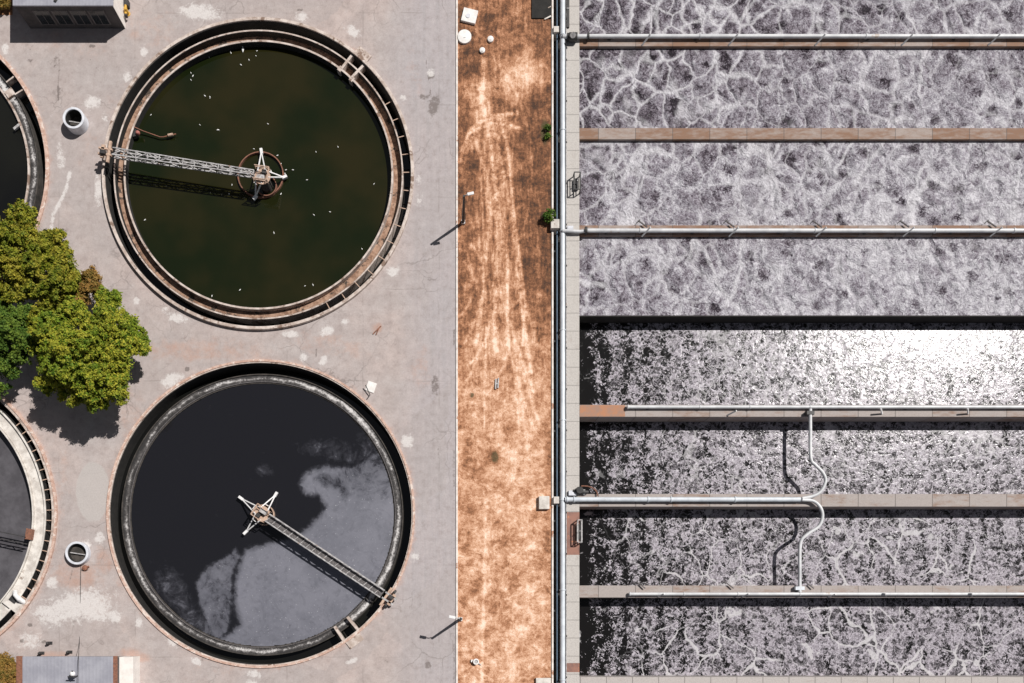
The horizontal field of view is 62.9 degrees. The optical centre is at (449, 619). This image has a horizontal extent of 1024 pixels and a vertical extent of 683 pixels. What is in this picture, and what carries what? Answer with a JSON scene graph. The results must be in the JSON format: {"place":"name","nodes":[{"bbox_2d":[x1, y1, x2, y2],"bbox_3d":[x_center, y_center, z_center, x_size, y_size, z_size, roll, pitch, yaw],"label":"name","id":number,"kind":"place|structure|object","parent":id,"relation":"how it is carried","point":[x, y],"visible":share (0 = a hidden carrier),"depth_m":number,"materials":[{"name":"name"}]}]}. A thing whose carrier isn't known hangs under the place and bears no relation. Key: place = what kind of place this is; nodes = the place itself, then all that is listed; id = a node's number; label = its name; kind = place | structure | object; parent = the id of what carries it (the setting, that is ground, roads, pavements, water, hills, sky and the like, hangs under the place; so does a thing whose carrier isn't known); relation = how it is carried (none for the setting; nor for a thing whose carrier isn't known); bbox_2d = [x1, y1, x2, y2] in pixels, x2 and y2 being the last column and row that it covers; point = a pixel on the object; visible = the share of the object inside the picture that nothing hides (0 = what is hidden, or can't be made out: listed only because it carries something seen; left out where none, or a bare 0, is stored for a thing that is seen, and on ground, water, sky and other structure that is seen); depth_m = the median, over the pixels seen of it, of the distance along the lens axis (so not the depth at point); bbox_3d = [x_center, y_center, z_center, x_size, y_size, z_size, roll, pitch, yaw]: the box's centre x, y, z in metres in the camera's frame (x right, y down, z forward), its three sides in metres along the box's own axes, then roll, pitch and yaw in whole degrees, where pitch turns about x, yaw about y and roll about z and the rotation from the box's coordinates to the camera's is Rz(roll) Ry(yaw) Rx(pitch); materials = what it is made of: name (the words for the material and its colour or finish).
{"place":"outdoors","nodes":[
{"label":"outdoors","id":0,"kind":"place"},
{"bbox_2d":[13,0,124,28],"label":"utility building","id":1,"kind":"structure","parent":0,"point":[72,14],"depth_m":97.69,"materials":[{"name":"grey concrete"}]},
{"bbox_2d":[32,10,56,24],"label":"window","id":2,"kind":"structure","parent":1,"relation":"in","point":[44,17],"depth_m":98.09,"materials":[{"name":"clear glass"}]},
{"bbox_2d":[50,10,74,24],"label":"window","id":3,"kind":"structure","parent":1,"relation":"in","point":[62,17],"depth_m":98.09,"materials":[{"name":"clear glass"}]},
{"bbox_2d":[69,10,92,24],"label":"window","id":4,"kind":"structure","parent":1,"relation":"in","point":[80,17],"depth_m":98.09,"materials":[{"name":"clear glass"}]},
{"bbox_2d":[87,10,110,24],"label":"window","id":5,"kind":"structure","parent":1,"relation":"in","point":[99,17],"depth_m":98.09,"materials":[{"name":"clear glass"}]},
{"bbox_2d":[16,656,139,682],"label":"utility building","id":6,"kind":"structure","parent":0,"point":[92,669],"depth_m":97.00,"materials":[{"name":"grey metal"}]},
{"bbox_2d":[67,671,77,677],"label":"globe lamp","id":7,"kind":"object","parent":6,"relation":"on","point":[72,674],"visible":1,"depth_m":95.62,"materials":[{"name":"glass"}]},
{"bbox_2d":[0,0,455,682],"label":"pavement","id":8,"kind":"structure","parent":0,"point":[404,358],"depth_m":100.00,"materials":[{"name":"concrete"}]},
{"bbox_2d":[0,0,11,14],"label":"planting bed","id":9,"kind":"object","parent":8,"relation":"on","point":[6,12],"visible":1,"depth_m":99.99,"materials":[{"name":"brown soil"}]},
{"bbox_2d":[0,0,11,9],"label":"tree","id":10,"kind":"object","parent":9,"relation":"on","point":[7,4],"visible":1,"depth_m":99.13,"materials":[{"name":"plant"}]},
{"bbox_2d":[0,651,16,682],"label":"tree","id":11,"kind":"object","parent":8,"relation":"on","point":[8,672],"visible":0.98,"depth_m":97.28,"materials":[{"name":"yellow plant"}]},
{"bbox_2d":[0,296,33,399],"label":"tree","id":12,"kind":"object","parent":8,"relation":"on","point":[13,327],"visible":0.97,"depth_m":94.14,"materials":[{"name":"green plant"}]},
{"bbox_2d":[0,55,49,278],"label":"settling tank","id":13,"kind":"object","parent":8,"relation":"on","point":[36,194],"visible":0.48,"depth_m":100.62,"materials":[{"name":"concrete"}]},
{"bbox_2d":[0,91,27,226],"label":"water","id":14,"kind":"structure","parent":13,"relation":"in","point":[13,170],"depth_m":100.90,"materials":[{"name":"black liquid"}]},
{"bbox_2d":[0,64,44,163],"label":"water","id":15,"kind":"structure","parent":13,"relation":"in","point":[6,74],"depth_m":102.20,"materials":[{"name":"black liquid"}]},
{"bbox_2d":[0,198,51,304],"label":"tree","id":16,"kind":"object","parent":8,"relation":"on","point":[24,249],"visible":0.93,"depth_m":92.70,"materials":[{"name":"green plant"}]},
{"bbox_2d":[0,395,57,635],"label":"settling tank","id":17,"kind":"object","parent":8,"relation":"on","point":[16,600],"visible":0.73,"depth_m":100.03,"materials":[{"name":"concrete"}]},
{"bbox_2d":[0,402,30,438],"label":"water","id":18,"kind":"structure","parent":17,"relation":"in","point":[6,409],"depth_m":101.80,"materials":[{"name":"black liquid"}]},
{"bbox_2d":[0,430,31,599],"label":"water","id":19,"kind":"structure","parent":17,"relation":"in","point":[15,509],"depth_m":101.20,"materials":[{"name":"grey liquid"}]},
{"bbox_2d":[0,528,34,543],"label":"scraper bridge","id":20,"kind":"structure","parent":17,"relation":"on","point":[29,534],"depth_m":99.45,"materials":[{"name":"metal"}]},
{"bbox_2d":[23,227,89,325],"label":"tree","id":21,"kind":"object","parent":8,"relation":"on","point":[63,278],"visible":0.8,"depth_m":93.27,"materials":[{"name":"green plant"}]},
{"bbox_2d":[63,107,88,134],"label":"vent shaft","id":22,"kind":"object","parent":8,"relation":"on","point":[75,120],"visible":1,"depth_m":99.18,"materials":[{"name":"white concrete"}]},
{"bbox_2d":[65,541,90,564],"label":"vent shaft","id":23,"kind":"object","parent":8,"relation":"on","point":[77,553],"visible":1,"depth_m":99.66,"materials":[{"name":"white concrete"}]},
{"bbox_2d":[78,570,80,669],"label":"overhead cable","id":24,"kind":"object","parent":8,"relation":"on","point":[80,600],"visible":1,"depth_m":99.92,"materials":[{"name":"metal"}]},
{"bbox_2d":[70,265,103,304],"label":"tree","id":25,"kind":"object","parent":8,"relation":"on","point":[91,279],"visible":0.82,"depth_m":95.05,"materials":[{"name":"orange plant"}]},
{"bbox_2d":[26,284,151,413],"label":"tree","id":26,"kind":"object","parent":8,"relation":"on","point":[87,363],"visible":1,"depth_m":92.60,"materials":[{"name":"green plant"}]},
{"bbox_2d":[124,0,129,17],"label":"hydrant","id":27,"kind":"object","parent":8,"relation":"on","point":[126,8],"visible":1,"depth_m":99.30,"materials":[{"name":"yellow metal"}]},
{"bbox_2d":[102,17,413,330],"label":"settling tank","id":28,"kind":"object","parent":8,"relation":"on","point":[157,73],"visible":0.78,"depth_m":100.20,"materials":[{"name":"concrete"}]},
{"bbox_2d":[133,129,139,138],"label":"scum box","id":29,"kind":"object","parent":28,"relation":"attached to","point":[136,133],"visible":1,"depth_m":100.05,"materials":[{"name":"metal"}]},
{"bbox_2d":[134,127,175,137],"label":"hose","id":30,"kind":"object","parent":28,"relation":"attached to","point":[170,134],"visible":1,"depth_m":100.28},
{"bbox_2d":[98,141,287,200],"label":"scraper bridge","id":31,"kind":"structure","parent":28,"relation":"on","point":[262,177],"depth_m":98.15,"materials":[{"name":"grey metal"}]},
{"bbox_2d":[129,47,390,306],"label":"water","id":32,"kind":"structure","parent":28,"relation":"in","point":[209,235],"depth_m":100.75,"materials":[{"name":"green liquid"}]},
{"bbox_2d":[112,66,409,325],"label":"water","id":33,"kind":"structure","parent":28,"relation":"in","point":[153,279],"depth_m":101.70,"materials":[{"name":"black liquid"}]},
{"bbox_2d":[106,359,414,667],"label":"settling tank","id":34,"kind":"object","parent":8,"relation":"on","point":[155,408],"visible":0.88,"depth_m":100.90,"materials":[{"name":"concrete"}]},
{"bbox_2d":[131,384,393,645],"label":"water","id":35,"kind":"structure","parent":34,"relation":"in","point":[315,462],"depth_m":100.98,"materials":[{"name":"black liquid"}]},
{"bbox_2d":[118,369,411,663],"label":"water","id":36,"kind":"structure","parent":34,"relation":"in","point":[366,414],"depth_m":102.20,"materials":[{"name":"black liquid"}]},
{"bbox_2d":[238,492,396,607],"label":"scraper bridge","id":37,"kind":"structure","parent":34,"relation":"on","point":[261,513],"depth_m":99.41,"materials":[{"name":"grey metal"}]},
{"bbox_2d":[365,381,376,398],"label":"square cover","id":38,"kind":"object","parent":8,"relation":"on","point":[370,386],"visible":1,"depth_m":99.90,"materials":[{"name":"white concrete"}]},
{"bbox_2d":[458,0,550,682],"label":"dirt strip","id":39,"kind":"object","parent":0,"point":[504,337],"visible":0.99,"depth_m":100.03,"materials":[{"name":"brown soil"}]},
{"bbox_2d":[449,615,461,620],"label":"street lamp","id":40,"kind":"object","parent":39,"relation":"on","point":[454,617],"visible":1,"depth_m":94.20,"materials":[{"name":"metal"}]},
{"bbox_2d":[458,29,470,44],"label":"manhole cover","id":41,"kind":"object","parent":39,"relation":"on","point":[464,36],"visible":1,"depth_m":99.75,"materials":[{"name":"white concrete"}]},
{"bbox_2d":[461,192,473,223],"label":"street lamp","id":42,"kind":"object","parent":39,"relation":"on","point":[463,209],"visible":1,"depth_m":96.11,"materials":[{"name":"metal"}]},
{"bbox_2d":[461,7,477,24],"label":"manhole cover","id":43,"kind":"object","parent":39,"relation":"on","point":[469,16],"visible":1,"depth_m":99.72,"materials":[{"name":"white concrete"}]},
{"bbox_2d":[471,659,480,664],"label":"standpipe","id":44,"kind":"object","parent":39,"relation":"on","point":[475,661],"visible":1,"depth_m":99.65,"materials":[{"name":"white metal"}]},
{"bbox_2d":[480,47,484,53],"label":"manhole cover","id":45,"kind":"object","parent":39,"relation":"on","point":[482,50],"visible":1,"depth_m":99.77,"materials":[{"name":"white concrete"}]},
{"bbox_2d":[488,36,493,42],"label":"manhole cover","id":46,"kind":"object","parent":39,"relation":"on","point":[490,39],"visible":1,"depth_m":99.77,"materials":[{"name":"white concrete"}]},
{"bbox_2d":[495,378,498,388],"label":"metal frame","id":47,"kind":"object","parent":39,"relation":"on","point":[496,383],"visible":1,"depth_m":99.84,"materials":[{"name":"grey metal"}]},
{"bbox_2d":[531,0,550,19],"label":"pit hatch","id":48,"kind":"object","parent":39,"relation":"on","point":[540,9],"visible":1,"depth_m":99.88,"materials":[{"name":"grey metal"}]},
{"bbox_2d":[536,678,550,682],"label":"concrete block","id":49,"kind":"structure","parent":39,"relation":"on","point":[543,680],"depth_m":99.65,"materials":[{"name":"grey concrete"}]},
{"bbox_2d":[539,496,548,509],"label":"concrete block","id":50,"kind":"structure","parent":39,"relation":"on","point":[543,502],"depth_m":99.50,"materials":[{"name":"grey concrete"}]},
{"bbox_2d":[542,123,551,139],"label":"tree","id":51,"kind":"object","parent":39,"relation":"on","point":[547,136],"visible":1,"depth_m":99.59,"materials":[{"name":"green plant"}]},
{"bbox_2d":[542,208,555,223],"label":"tree","id":52,"kind":"object","parent":39,"relation":"on","point":[549,214],"visible":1,"depth_m":99.01,"materials":[{"name":"green plant"}]},
{"bbox_2d":[553,26,558,40],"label":"concrete block","id":53,"kind":"structure","parent":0,"point":[555,30],"depth_m":99.69,"materials":[{"name":"white concrete"}]},
{"bbox_2d":[554,0,559,682],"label":"trench floor","id":54,"kind":"structure","parent":0,"point":[555,349],"depth_m":101.10,"materials":[{"name":"concrete"}]},
{"bbox_2d":[550,219,558,234],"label":"concrete block","id":55,"kind":"structure","parent":54,"relation":"on","point":[554,225],"depth_m":99.30,"materials":[{"name":"white concrete"}]},
{"bbox_2d":[553,497,558,504],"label":"concrete block","id":56,"kind":"structure","parent":54,"relation":"on","point":[555,500],"depth_m":99.50,"materials":[{"name":"grey concrete"}]},
{"bbox_2d":[558,0,565,682],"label":"pipe","id":57,"kind":"object","parent":54,"relation":"on","point":[561,240],"visible":0.97,"depth_m":99.29,"materials":[{"name":"metal"}]},
{"bbox_2d":[565,0,578,682],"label":"walkway","id":58,"kind":"structure","parent":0,"point":[572,341],"depth_m":99.70,"materials":[{"name":"grey concrete"}]},
{"bbox_2d":[566,0,566,682],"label":"conduit","id":59,"kind":"object","parent":58,"relation":"on","point":[566,342],"visible":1,"depth_m":99.61,"materials":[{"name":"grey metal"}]},
{"bbox_2d":[567,0,568,27],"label":"cable tray","id":60,"kind":"object","parent":58,"relation":"on","point":[567,13],"visible":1,"depth_m":99.50,"materials":[{"name":"metal"}]},
{"bbox_2d":[568,490,575,495],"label":"junction box","id":61,"kind":"object","parent":58,"relation":"on","point":[571,493],"visible":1,"depth_m":99.25,"materials":[{"name":"white metal"}]},
{"bbox_2d":[573,171,580,193],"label":"sluice gate","id":62,"kind":"structure","parent":58,"relation":"on","point":[576,183],"depth_m":99.06,"materials":[{"name":"metal"}]},
{"bbox_2d":[565,512,578,671],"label":"rusty walkway","id":63,"kind":"structure","parent":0,"point":[572,544],"depth_m":99.70,"materials":[{"name":"metal"}]},
{"bbox_2d":[576,519,581,542],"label":"sluice gate","id":64,"kind":"structure","parent":63,"relation":"on","point":[578,531],"depth_m":98.59,"materials":[{"name":"metal"}]},
{"bbox_2d":[579,141,1023,224],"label":"water","id":65,"kind":"structure","parent":0,"point":[806,182],"depth_m":100.15,"materials":[{"name":"liquid"}]},
{"bbox_2d":[579,323,1023,404],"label":"water","id":66,"kind":"structure","parent":0,"point":[801,363],"depth_m":102.25,"materials":[{"name":"grey liquid"}]},
{"bbox_2d":[579,49,1023,127],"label":"water","id":67,"kind":"structure","parent":0,"point":[801,88],"depth_m":100.15,"materials":[{"name":"liquid"}]},
{"bbox_2d":[579,237,1023,314],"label":"water","id":68,"kind":"structure","parent":0,"point":[801,275],"depth_m":100.13,"materials":[{"name":"liquid"}]},
{"bbox_2d":[579,598,1023,675],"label":"water","id":69,"kind":"structure","parent":0,"point":[801,636],"depth_m":102.25,"materials":[{"name":"liquid"}]},
{"bbox_2d":[579,509,1023,585],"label":"water","id":70,"kind":"structure","parent":0,"point":[840,547],"depth_m":102.25,"materials":[{"name":"liquid"}]},
{"bbox_2d":[579,422,1023,493],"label":"water","id":71,"kind":"structure","parent":0,"point":[773,457],"depth_m":102.25,"materials":[{"name":"grey liquid"}]},
{"bbox_2d":[579,0,1023,33],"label":"water","id":72,"kind":"structure","parent":0,"point":[801,16],"depth_m":100.15,"materials":[{"name":"liquid"}]},
{"bbox_3d":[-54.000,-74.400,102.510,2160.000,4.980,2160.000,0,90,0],"label":"far ground","id":73,"kind":"structure","parent":0,"visible":0},
{"bbox_2d":[456,0,457,682],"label":"kerb","id":74,"kind":"structure","parent":73,"relation":"on","point":[457,340],"depth_m":99.88,"materials":[{"name":"grey concrete"}]},
{"bbox_2d":[551,0,553,682],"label":"trench edge","id":75,"kind":"object","parent":73,"relation":"on","point":[552,348],"visible":0.83,"depth_m":99.90,"materials":[{"name":"grey concrete"}]},
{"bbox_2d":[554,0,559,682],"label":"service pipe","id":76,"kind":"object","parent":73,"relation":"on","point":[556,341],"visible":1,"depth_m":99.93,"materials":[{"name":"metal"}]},
{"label":"basin apron","id":77,"kind":"structure","parent":0,"visible":0},
{"bbox_2d":[579,405,1023,421],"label":"basin wall","id":78,"kind":"structure","parent":77,"relation":"on","point":[605,413],"depth_m":99.70,"materials":[{"name":"concrete"}]},
{"bbox_2d":[801,409,826,498],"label":"curved pipe","id":79,"kind":"object","parent":78,"relation":"on","point":[809,413],"visible":1,"depth_m":99.04,"materials":[{"name":"metal"}]},
{"bbox_2d":[627,405,1023,415],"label":"cross pipe","id":80,"kind":"object","parent":78,"relation":"on","point":[881,407],"visible":1,"depth_m":99.15,"materials":[{"name":"metal"}]},
{"bbox_2d":[579,128,1023,140],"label":"basin wall","id":81,"kind":"structure","parent":77,"relation":"on","point":[801,134],"depth_m":99.70,"materials":[{"name":"orange concrete"}]},
{"bbox_2d":[579,494,1023,508],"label":"basin wall","id":82,"kind":"structure","parent":77,"relation":"on","point":[920,501],"depth_m":99.70,"materials":[{"name":"concrete"}]},
{"bbox_2d":[573,485,597,495],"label":"valve assembly","id":83,"kind":"object","parent":82,"relation":"on","point":[580,490],"visible":1,"depth_m":99.15,"materials":[{"name":"metal"}]},
{"bbox_2d":[565,496,800,502],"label":"cross pipe","id":84,"kind":"object","parent":82,"relation":"on","point":[648,499],"visible":1,"depth_m":99.01,"materials":[{"name":"metal"}]},
{"bbox_2d":[579,39,1023,48],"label":"basin wall","id":85,"kind":"structure","parent":77,"relation":"on","point":[801,44],"depth_m":99.70,"materials":[{"name":"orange concrete"}]},
{"bbox_2d":[563,32,589,41],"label":"valve assembly","id":86,"kind":"object","parent":85,"relation":"on","point":[572,36],"visible":1,"depth_m":99.00,"materials":[{"name":"metal"}]},
{"bbox_2d":[589,33,1023,45],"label":"cross pipe","id":87,"kind":"object","parent":85,"relation":"on","point":[866,36],"visible":1,"depth_m":99.11,"materials":[{"name":"metal"}]},
{"bbox_2d":[579,586,1023,597],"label":"basin wall","id":88,"kind":"structure","parent":77,"relation":"on","point":[604,591],"depth_m":99.70,"materials":[{"name":"concrete"}]},
{"bbox_2d":[794,499,823,591],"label":"curved pipe","id":89,"kind":"object","parent":88,"relation":"on","point":[799,587],"visible":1,"depth_m":99.07,"materials":[{"name":"grey metal"}]},
{"bbox_2d":[629,592,1023,597],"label":"cross pipe","id":90,"kind":"object","parent":88,"relation":"on","point":[743,594],"visible":1,"depth_m":99.14,"materials":[{"name":"metal"}]},
{"bbox_2d":[579,315,1023,322],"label":"basin wall","id":91,"kind":"structure","parent":77,"relation":"on","point":[801,318],"depth_m":100.90,"materials":[{"name":"black concrete"}]},
{"bbox_2d":[579,676,1023,682],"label":"basin wall","id":92,"kind":"structure","parent":77,"relation":"on","point":[801,679],"depth_m":99.70,"materials":[{"name":"concrete"}]},
{"bbox_2d":[579,225,1023,236],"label":"basin wall","id":93,"kind":"structure","parent":77,"relation":"on","point":[581,227],"depth_m":99.70,"materials":[{"name":"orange concrete"}]},
{"bbox_2d":[562,226,587,234],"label":"valve assembly","id":94,"kind":"object","parent":93,"relation":"on","point":[569,229],"visible":1,"depth_m":99.10,"materials":[{"name":"metal"}]},
{"bbox_2d":[587,227,1023,236],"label":"cross pipe","id":95,"kind":"object","parent":93,"relation":"on","point":[806,230],"visible":1,"depth_m":99.12,"materials":[{"name":"metal"}]}
]}

